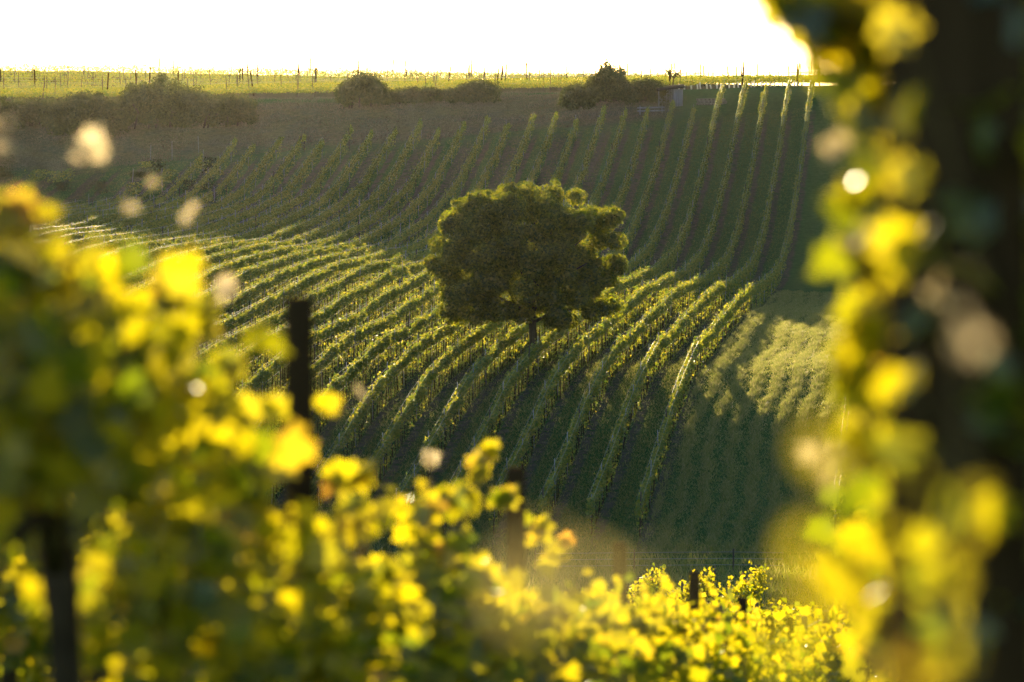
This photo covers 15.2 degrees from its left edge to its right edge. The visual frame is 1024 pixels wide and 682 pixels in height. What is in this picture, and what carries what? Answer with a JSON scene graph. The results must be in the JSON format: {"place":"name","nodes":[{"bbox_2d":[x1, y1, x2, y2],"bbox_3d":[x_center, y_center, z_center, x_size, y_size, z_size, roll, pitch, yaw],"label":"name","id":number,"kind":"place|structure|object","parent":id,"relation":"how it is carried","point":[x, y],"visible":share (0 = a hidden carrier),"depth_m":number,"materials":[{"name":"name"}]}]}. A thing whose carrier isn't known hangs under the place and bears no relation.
{"place":"outdoors","nodes":[
{"label":"outdoors","id":0,"kind":"place"},
{"bbox_2d":[0,0,831,85],"label":"sky","id":1,"kind":"structure","parent":0,"point":[649,34],"materials":[{"name":"white"}]},
{"bbox_2d":[0,70,886,618],"bbox_3d":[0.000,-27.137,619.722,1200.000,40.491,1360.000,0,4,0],"label":"ground","id":2,"kind":"structure","parent":0,"point":[814,224],"depth_m":385.63,"materials":[{"name":"green plant"}]},
{"bbox_2d":[0,512,46,656],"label":"grapevine","id":3,"kind":"object","parent":2,"relation":"on","point":[33,623],"visible":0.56,"depth_m":14.26,"materials":[{"name":"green plant"}]},
{"bbox_2d":[0,96,62,128],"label":"bush","id":4,"kind":"object","parent":2,"relation":"on","point":[16,109],"visible":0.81,"depth_m":428.51,"materials":[{"name":"green plant"}]},
{"bbox_2d":[17,658,48,681],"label":"grapevine","id":5,"kind":"object","parent":2,"relation":"on","point":[31,675],"visible":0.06,"depth_m":22.50,"materials":[{"name":"green plant"}]},
{"bbox_2d":[0,514,98,681],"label":"grapevine","id":6,"kind":"object","parent":2,"relation":"on","point":[11,664],"visible":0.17,"depth_m":14.82,"materials":[{"name":"green plant"}]},
{"bbox_2d":[0,498,146,681],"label":"grapevine","id":7,"kind":"object","parent":2,"relation":"on","point":[97,676],"visible":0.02,"depth_m":16.13,"materials":[{"name":"green plant"}]},
{"bbox_2d":[41,90,131,139],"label":"bush","id":8,"kind":"object","parent":2,"relation":"on","point":[91,110],"visible":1,"depth_m":425.80,"materials":[{"name":"green plant"}]},
{"bbox_2d":[48,187,128,224],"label":"vine row","id":9,"kind":"object","parent":2,"relation":"on","point":[119,198],"visible":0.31,"depth_m":384.94,"materials":[{"name":"green plant"}]},
{"bbox_2d":[37,167,166,227],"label":"vine row","id":10,"kind":"object","parent":2,"relation":"on","point":[121,204],"visible":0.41,"depth_m":378.75,"materials":[{"name":"green plant"}]},
{"bbox_2d":[0,111,205,570],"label":"grapevine","id":11,"kind":"object","parent":2,"relation":"on","point":[53,374],"visible":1,"depth_m":7.13,"materials":[{"name":"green plant"}]},
{"bbox_2d":[33,150,204,232],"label":"vine row","id":12,"kind":"object","parent":2,"relation":"on","point":[179,183],"visible":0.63,"depth_m":383.47,"materials":[{"name":"green plant"}]},
{"bbox_2d":[33,137,237,244],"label":"vine row","id":13,"kind":"object","parent":2,"relation":"on","point":[109,218],"visible":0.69,"depth_m":376.08,"materials":[{"name":"green plant"}]},
{"bbox_2d":[37,143,255,240],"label":"vine row","id":14,"kind":"object","parent":2,"relation":"on","point":[204,199],"visible":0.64,"depth_m":370.41,"materials":[{"name":"green plant"}]},
{"bbox_2d":[1,80,316,681],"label":"grapevine","id":15,"kind":"object","parent":2,"relation":"on","point":[153,458],"visible":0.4,"depth_m":8.02,"materials":[{"name":"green plant"}]},
{"bbox_2d":[115,72,208,128],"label":"bush","id":16,"kind":"object","parent":2,"relation":"on","point":[144,98],"visible":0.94,"depth_m":426.19,"materials":[{"name":"green plant"}]},
{"bbox_2d":[63,136,284,248],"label":"vine row","id":17,"kind":"object","parent":2,"relation":"on","point":[228,199],"visible":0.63,"depth_m":373.46,"materials":[{"name":"green plant"}]},
{"bbox_2d":[17,176,343,681],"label":"grapevine","id":18,"kind":"object","parent":2,"relation":"on","point":[158,608],"visible":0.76,"depth_m":8.81,"materials":[{"name":"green plant"}]},
{"bbox_2d":[67,132,305,255],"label":"vine row","id":19,"kind":"object","parent":2,"relation":"on","point":[216,214],"visible":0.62,"depth_m":365.67,"materials":[{"name":"green plant"}]},
{"bbox_2d":[68,138,324,255],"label":"vine row","id":20,"kind":"object","parent":2,"relation":"on","point":[202,228],"visible":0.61,"depth_m":363.05,"materials":[{"name":"green plant"}]},
{"bbox_2d":[183,90,259,128],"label":"bush","id":21,"kind":"object","parent":2,"relation":"on","point":[232,110],"visible":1,"depth_m":425.39,"materials":[{"name":"green plant"}]},
{"bbox_2d":[104,124,353,263],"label":"vine row","id":22,"kind":"object","parent":2,"relation":"on","point":[290,203],"visible":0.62,"depth_m":366.41,"materials":[{"name":"green plant"}]},
{"bbox_2d":[67,126,397,314],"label":"vine row","id":23,"kind":"object","parent":2,"relation":"on","point":[300,226],"visible":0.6,"depth_m":355.00,"materials":[{"name":"green plant"}]},
{"bbox_2d":[108,272,371,681],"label":"grapevine","id":24,"kind":"object","parent":2,"relation":"on","point":[291,649],"visible":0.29,"depth_m":9.95,"materials":[{"name":"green plant"}]},
{"bbox_2d":[128,129,374,283],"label":"vine row","id":25,"kind":"object","parent":2,"relation":"on","point":[267,228],"visible":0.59,"depth_m":357.41,"materials":[{"name":"green plant"}]},
{"bbox_2d":[30,121,511,481],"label":"vine row","id":26,"kind":"object","parent":2,"relation":"on","point":[268,302],"visible":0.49,"depth_m":294.60,"materials":[{"name":"green plant"}]},
{"bbox_2d":[130,118,422,290],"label":"vine row","id":27,"kind":"object","parent":2,"relation":"on","point":[351,214],"visible":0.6,"depth_m":355.50,"materials":[{"name":"green plant"}]},
{"bbox_2d":[154,124,440,316],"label":"vine row","id":28,"kind":"object","parent":2,"relation":"on","point":[239,264],"visible":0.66,"depth_m":344.99,"materials":[{"name":"green plant"}]},
{"bbox_2d":[148,121,465,326],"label":"vine row","id":29,"kind":"object","parent":2,"relation":"on","point":[250,273],"visible":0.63,"depth_m":336.33,"materials":[{"name":"green plant"}]},
{"bbox_2d":[110,111,558,514],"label":"vine row","id":30,"kind":"object","parent":2,"relation":"on","point":[329,310],"visible":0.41,"depth_m":279.89,"materials":[{"name":"green plant"}]},
{"bbox_2d":[0,90,673,170],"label":"dry grass","id":31,"kind":"structure","parent":2,"relation":"on","point":[435,121],"depth_m":423.99,"materials":[{"name":"plant"}]},
{"bbox_2d":[214,115,490,323],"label":"vine row","id":32,"kind":"object","parent":2,"relation":"on","point":[262,287],"visible":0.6,"depth_m":321.12,"materials":[{"name":"green plant"}]},
{"bbox_2d":[333,69,390,107],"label":"bush","id":33,"kind":"object","parent":2,"relation":"on","point":[363,88],"visible":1,"depth_m":429.77,"materials":[{"name":"green plant"}]},
{"bbox_2d":[193,111,536,366],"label":"vine row","id":34,"kind":"object","parent":2,"relation":"on","point":[368,268],"visible":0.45,"depth_m":288.24,"materials":[{"name":"green plant"}]},
{"bbox_2d":[299,392,432,681],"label":"grapevine","id":35,"kind":"object","parent":2,"relation":"on","point":[367,598],"visible":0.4,"depth_m":11.27,"materials":[{"name":"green plant"}]},
{"bbox_2d":[180,115,578,478],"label":"vine row","id":36,"kind":"object","parent":2,"relation":"on","point":[337,328],"visible":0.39,"depth_m":262.59,"materials":[{"name":"green plant"}]},
{"bbox_2d":[1,62,757,86],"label":"vine row","id":37,"kind":"object","parent":2,"relation":"on","point":[277,79],"visible":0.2,"depth_m":491.63,"materials":[{"name":"green plant"}]},
{"bbox_2d":[1,57,775,85],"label":"vine row","id":38,"kind":"object","parent":2,"relation":"on","point":[226,74],"visible":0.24,"depth_m":521.29,"materials":[{"name":"green plant"}]},
{"bbox_2d":[1,56,789,84],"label":"vine row","id":39,"kind":"object","parent":2,"relation":"on","point":[166,68],"visible":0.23,"depth_m":528.54,"materials":[{"name":"green plant"}]},
{"bbox_2d":[1,63,791,85],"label":"vine row","id":40,"kind":"object","parent":2,"relation":"on","point":[258,75],"visible":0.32,"depth_m":498.98,"materials":[{"name":"green plant"}]},
{"bbox_2d":[0,296,793,679],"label":"trellis","id":41,"kind":"object","parent":2,"relation":"on","point":[300,372],"visible":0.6,"depth_m":10.74,"materials":[{"name":"wood"}]},
{"bbox_2d":[0,63,799,88],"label":"vine row","id":42,"kind":"object","parent":2,"relation":"on","point":[63,83],"visible":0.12,"depth_m":476.47,"materials":[{"name":"green plant"}]},
{"bbox_2d":[4,60,796,79],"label":"vine row","id":43,"kind":"object","parent":2,"relation":"on","point":[196,73],"visible":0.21,"depth_m":513.90,"materials":[{"name":"green plant"}]},
{"bbox_2d":[1,60,801,85],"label":"vine row","id":44,"kind":"object","parent":2,"relation":"on","point":[120,76],"visible":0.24,"depth_m":506.70,"materials":[{"name":"green plant"}]},
{"bbox_2d":[0,53,806,77],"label":"vine row","id":45,"kind":"object","parent":2,"relation":"on","point":[159,62],"visible":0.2,"depth_m":536.14,"materials":[{"name":"green plant"}]},
{"bbox_2d":[0,64,807,86],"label":"vine row","id":46,"kind":"object","parent":2,"relation":"on","point":[456,79],"visible":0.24,"depth_m":483.97,"materials":[{"name":"green plant"}]},
{"bbox_2d":[0,63,807,98],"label":"vine row","id":47,"kind":"object","parent":2,"relation":"on","point":[251,81],"visible":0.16,"depth_m":456.62,"materials":[{"name":"green plant"}]},
{"bbox_2d":[0,64,807,91],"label":"vine row","id":48,"kind":"object","parent":2,"relation":"on","point":[326,81],"visible":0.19,"depth_m":469.35,"materials":[{"name":"green plant"}]},
{"bbox_2d":[0,64,808,100],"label":"vine row","id":49,"kind":"object","parent":2,"relation":"on","point":[303,86],"visible":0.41,"depth_m":448.21,"materials":[{"name":"green plant"}]},
{"bbox_2d":[0,65,808,94],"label":"vine row","id":50,"kind":"object","parent":2,"relation":"on","point":[100,87],"visible":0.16,"depth_m":460.71,"materials":[{"name":"green plant"}]},
{"bbox_2d":[319,384,493,681],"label":"grapevine","id":51,"kind":"object","parent":2,"relation":"on","point":[353,475],"visible":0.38,"depth_m":11.98,"materials":[{"name":"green plant"}]},
{"bbox_2d":[0,62,816,98],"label":"vine row","id":52,"kind":"object","parent":2,"relation":"on","point":[525,85],"visible":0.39,"depth_m":443.93,"materials":[{"name":"green plant"}]},
{"bbox_2d":[1,64,816,98],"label":"vine row","id":53,"kind":"object","parent":2,"relation":"on","point":[314,85],"visible":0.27,"depth_m":452.25,"materials":[{"name":"green plant"}]},
{"bbox_2d":[1,65,816,92],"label":"vine row","id":54,"kind":"object","parent":2,"relation":"on","point":[81,82],"visible":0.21,"depth_m":464.83,"materials":[{"name":"green plant"}]},
{"bbox_2d":[384,85,464,104],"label":"hedge","id":55,"kind":"object","parent":2,"relation":"on","point":[412,95],"visible":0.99,"depth_m":432.23,"materials":[{"name":"green plant"}]},
{"bbox_2d":[257,105,607,435],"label":"vine row","id":56,"kind":"object","parent":2,"relation":"on","point":[359,334],"visible":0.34,"depth_m":254.58,"materials":[{"name":"green plant"}]},
{"bbox_2d":[338,449,530,681],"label":"grapevine","id":57,"kind":"object","parent":2,"relation":"on","point":[452,574],"visible":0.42,"depth_m":13.17,"materials":[{"name":"yellow plant"}]},
{"bbox_2d":[256,106,627,522],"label":"vine row","id":58,"kind":"object","parent":2,"relation":"on","point":[380,345],"visible":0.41,"depth_m":241.50,"materials":[{"name":"green plant"}]},
{"bbox_2d":[366,451,584,681],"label":"grapevine","id":59,"kind":"object","parent":2,"relation":"on","point":[478,465],"visible":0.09,"depth_m":14.15,"materials":[{"name":"yellow plant"}]},
{"bbox_2d":[455,78,501,103],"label":"bush","id":60,"kind":"object","parent":2,"relation":"on","point":[481,90],"visible":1,"depth_m":431.50,"materials":[{"name":"green plant"}]},
{"bbox_2d":[314,107,649,513],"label":"vine row","id":61,"kind":"object","parent":2,"relation":"on","point":[410,354],"visible":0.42,"depth_m":231.50,"materials":[{"name":"green plant"}]},
{"bbox_2d":[345,100,675,502],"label":"vine row","id":62,"kind":"object","parent":2,"relation":"on","point":[447,358],"visible":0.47,"depth_m":234.18,"materials":[{"name":"green plant"}]},
{"bbox_2d":[422,178,628,364],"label":"walnut tree","id":63,"kind":"object","parent":2,"relation":"on","point":[501,258],"visible":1,"depth_m":240.24,"materials":[{"name":"green plant"}]},
{"bbox_2d":[473,437,596,681],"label":"grapevine","id":64,"kind":"object","parent":2,"relation":"on","point":[505,497],"visible":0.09,"depth_m":15.26,"materials":[{"name":"yellow plant"}]},
{"bbox_2d":[249,532,835,606],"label":"weeds","id":65,"kind":"object","parent":2,"relation":"on","point":[683,566],"visible":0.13,"depth_m":181.02,"materials":[{"name":"green plant"}]},
{"bbox_2d":[390,104,696,534],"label":"vine row","id":66,"kind":"object","parent":2,"relation":"on","point":[485,360],"visible":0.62,"depth_m":234.94,"materials":[{"name":"green plant"}]},
{"bbox_2d":[499,510,635,681],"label":"grapevine","id":67,"kind":"object","parent":2,"relation":"on","point":[542,526],"visible":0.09,"depth_m":16.67,"materials":[{"name":"yellow plant"}]},
{"bbox_2d":[556,81,598,110],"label":"bush","id":68,"kind":"object","parent":2,"relation":"on","point":[577,95],"visible":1,"depth_m":423.65,"materials":[{"name":"green plant"}]},
{"bbox_2d":[440,78,725,535],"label":"vine row","id":69,"kind":"object","parent":2,"relation":"on","point":[531,353],"visible":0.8,"depth_m":249.89,"materials":[{"name":"green plant"}]},
{"bbox_2d":[502,545,665,681],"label":"vine shoot","id":70,"kind":"object","parent":2,"relation":"on","point":[523,587],"visible":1,"depth_m":1.46,"materials":[{"name":"plant"}]},
{"bbox_2d":[538,530,636,681],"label":"grapevine","id":71,"kind":"object","parent":2,"relation":"on","point":[560,545],"visible":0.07,"depth_m":17.56,"materials":[{"name":"yellow plant"}]},
{"bbox_2d":[583,58,628,102],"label":"tree","id":72,"kind":"object","parent":2,"relation":"on","point":[607,81],"visible":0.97,"depth_m":425.39,"materials":[{"name":"green plant"}]},
{"bbox_2d":[580,577,652,681],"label":"grapevine","id":73,"kind":"object","parent":2,"relation":"on","point":[610,620],"visible":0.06,"depth_m":18.85,"materials":[{"name":"yellow plant"}]},
{"bbox_2d":[486,77,748,534],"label":"vine row","id":74,"kind":"object","parent":2,"relation":"on","point":[607,324],"visible":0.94,"depth_m":254.91,"materials":[{"name":"green plant"}]},
{"bbox_2d":[564,562,672,604],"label":"vine row","id":75,"kind":"object","parent":2,"relation":"on","point":[636,589],"visible":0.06,"depth_m":139.30,"materials":[{"name":"yellow plant"}]},
{"bbox_2d":[542,566,720,608],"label":"vine row","id":76,"kind":"object","parent":2,"relation":"on","point":[710,576],"visible":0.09,"depth_m":139.15,"materials":[{"name":"yellow plant"}]},
{"bbox_2d":[618,75,670,105],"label":"bush","id":77,"kind":"object","parent":2,"relation":"on","point":[638,90],"visible":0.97,"depth_m":423.91,"materials":[{"name":"green plant"}]},
{"bbox_2d":[598,569,694,681],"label":"grapevine","id":78,"kind":"object","parent":2,"relation":"on","point":[676,653],"visible":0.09,"depth_m":20.77,"materials":[{"name":"yellow plant"}]},
{"bbox_2d":[581,571,711,681],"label":"grapevine","id":79,"kind":"object","parent":2,"relation":"on","point":[610,603],"visible":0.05,"depth_m":19.80,"materials":[{"name":"yellow plant"}]},
{"bbox_2d":[536,84,768,517],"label":"vine row","id":80,"kind":"object","parent":2,"relation":"on","point":[648,320],"visible":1,"depth_m":253.62,"materials":[{"name":"green plant"}]},
{"bbox_2d":[604,574,707,681],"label":"grapevine","id":81,"kind":"object","parent":2,"relation":"on","point":[679,671],"visible":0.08,"depth_m":21.89,"materials":[{"name":"yellow plant"}]},
{"bbox_2d":[540,560,772,613],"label":"vine row","id":82,"kind":"object","parent":2,"relation":"on","point":[753,584],"visible":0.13,"depth_m":135.33,"materials":[{"name":"yellow plant"}]},
{"bbox_2d":[534,549,782,572],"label":"wire fence","id":83,"kind":"object","parent":2,"relation":"on","point":[733,558],"visible":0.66,"depth_m":178.26,"materials":[{"name":"metal"}]},
{"bbox_2d":[656,84,684,106],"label":"shed","id":84,"kind":"structure","parent":2,"relation":"on","point":[676,94],"depth_m":421.74,"materials":[{"name":"grey wood"}]},
{"bbox_2d":[635,582,710,681],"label":"grapevine","id":85,"kind":"object","parent":2,"relation":"on","point":[682,629],"visible":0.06,"depth_m":23.37,"materials":[{"name":"yellow plant"}]},
{"bbox_2d":[634,602,734,681],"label":"grapevine","id":86,"kind":"object","parent":2,"relation":"on","point":[711,638],"visible":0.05,"depth_m":24.02,"materials":[{"name":"yellow plant"}]},
{"bbox_2d":[583,78,792,533],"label":"vine row","id":87,"kind":"object","parent":2,"relation":"on","point":[665,340],"visible":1,"depth_m":250.57,"materials":[{"name":"green plant"}]},
{"bbox_2d":[647,585,743,681],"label":"grapevine","id":88,"kind":"object","parent":2,"relation":"on","point":[698,635],"visible":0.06,"depth_m":24.99,"materials":[{"name":"yellow plant"}]},
{"bbox_2d":[671,602,740,681],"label":"grapevine","id":89,"kind":"object","parent":2,"relation":"on","point":[717,668],"visible":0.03,"depth_m":26.16,"materials":[{"name":"yellow plant"}]},
{"bbox_2d":[675,600,765,680],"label":"grapevine","id":90,"kind":"object","parent":2,"relation":"on","point":[746,644],"visible":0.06,"depth_m":28.16,"materials":[{"name":"yellow plant"}]},
{"bbox_2d":[632,84,815,536],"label":"vine row","id":91,"kind":"object","parent":2,"relation":"on","point":[720,323],"visible":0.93,"depth_m":249.82,"materials":[{"name":"green plant"}]},
{"bbox_2d":[700,609,748,681],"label":"grapevine","id":92,"kind":"object","parent":2,"relation":"on","point":[734,675],"visible":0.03,"depth_m":27.30,"materials":[{"name":"yellow plant"}]},
{"bbox_2d":[700,581,758,681],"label":"grapevine","id":93,"kind":"object","parent":2,"relation":"on","point":[713,615],"visible":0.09,"depth_m":29.42,"materials":[{"name":"yellow plant"}]},
{"bbox_2d":[640,289,853,554],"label":"grass strip","id":94,"kind":"object","parent":2,"relation":"on","point":[781,306],"depth_m":220.42,"materials":[{"name":"plant"}]},
{"bbox_2d":[671,593,822,638],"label":"vine row","id":95,"kind":"object","parent":2,"relation":"on","point":[764,614],"visible":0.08,"depth_m":73.23,"materials":[{"name":"yellow plant"}]},
{"bbox_2d":[732,605,776,681],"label":"grapevine","id":96,"kind":"object","parent":2,"relation":"on","point":[761,666],"visible":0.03,"depth_m":30.36,"materials":[{"name":"yellow plant"}]},
{"bbox_2d":[746,614,795,681],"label":"grapevine","id":97,"kind":"object","parent":2,"relation":"on","point":[770,644],"visible":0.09,"depth_m":35.67,"materials":[{"name":"yellow plant"}]},
{"bbox_2d":[773,607,888,681],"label":"vine row","id":98,"kind":"object","parent":2,"relation":"on","point":[825,638],"visible":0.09,"depth_m":50.41,"materials":[{"name":"yellow plant"}]},
{"bbox_2d":[801,477,888,681],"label":"grapevine","id":99,"kind":"object","parent":2,"relation":"on","point":[821,526],"depth_m":10.66,"materials":[{"name":"yellow plant"}]},
{"bbox_2d":[770,426,922,681],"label":"vine shoot","id":100,"kind":"object","parent":2,"relation":"on","point":[793,655],"visible":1,"depth_m":1.92,"materials":[{"name":"plant"}]},
{"bbox_2d":[815,484,888,590],"bbox_3d":[1.360,1.056,11.268,0.965,2.036,1.328,1,4,7],"label":"grapevine","id":101,"kind":"object","parent":2,"relation":"on","point":[823,496],"visible":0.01,"depth_m":11.18,"materials":[{"name":"yellow plant"}]},
{"bbox_2d":[826,500,887,638],"bbox_3d":[1.459,1.200,12.306,0.914,1.972,1.392,-1,4,-11],"label":"grapevine","id":102,"kind":"object","parent":2,"relation":"on","point":[856,625],"depth_m":12.65,"materials":[{"name":"yellow plant"}]},
{"bbox_2d":[841,136,888,584],"bbox_3d":[0.865,0.368,7.005,0.551,2.764,1.329,1,4,7],"label":"grapevine","id":103,"kind":"object","parent":2,"relation":"on","point":[858,526],"visible":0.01,"depth_m":7.40,"materials":[{"name":"yellow plant"}]},
{"bbox_2d":[748,0,1023,681],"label":"grapevine","id":104,"kind":"object","parent":2,"relation":"on","point":[852,42],"visible":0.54,"depth_m":6.02,"materials":[{"name":"yellow plant"}]},
{"bbox_2d":[908,458,992,681],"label":"vine shoot","id":105,"kind":"object","parent":2,"relation":"on","point":[957,652],"visible":1,"depth_m":2.62,"materials":[{"name":"plant"}]},
{"bbox_2d":[884,0,1023,681],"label":"trellis","id":106,"kind":"object","parent":2,"relation":"on","point":[961,65],"visible":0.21,"depth_m":5.40,"materials":[{"name":"wood"}]},
{"bbox_2d":[951,266,990,681],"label":"vine shoot","id":107,"kind":"object","parent":2,"relation":"on","point":[970,340],"visible":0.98,"depth_m":2.91,"materials":[{"name":"plant"}]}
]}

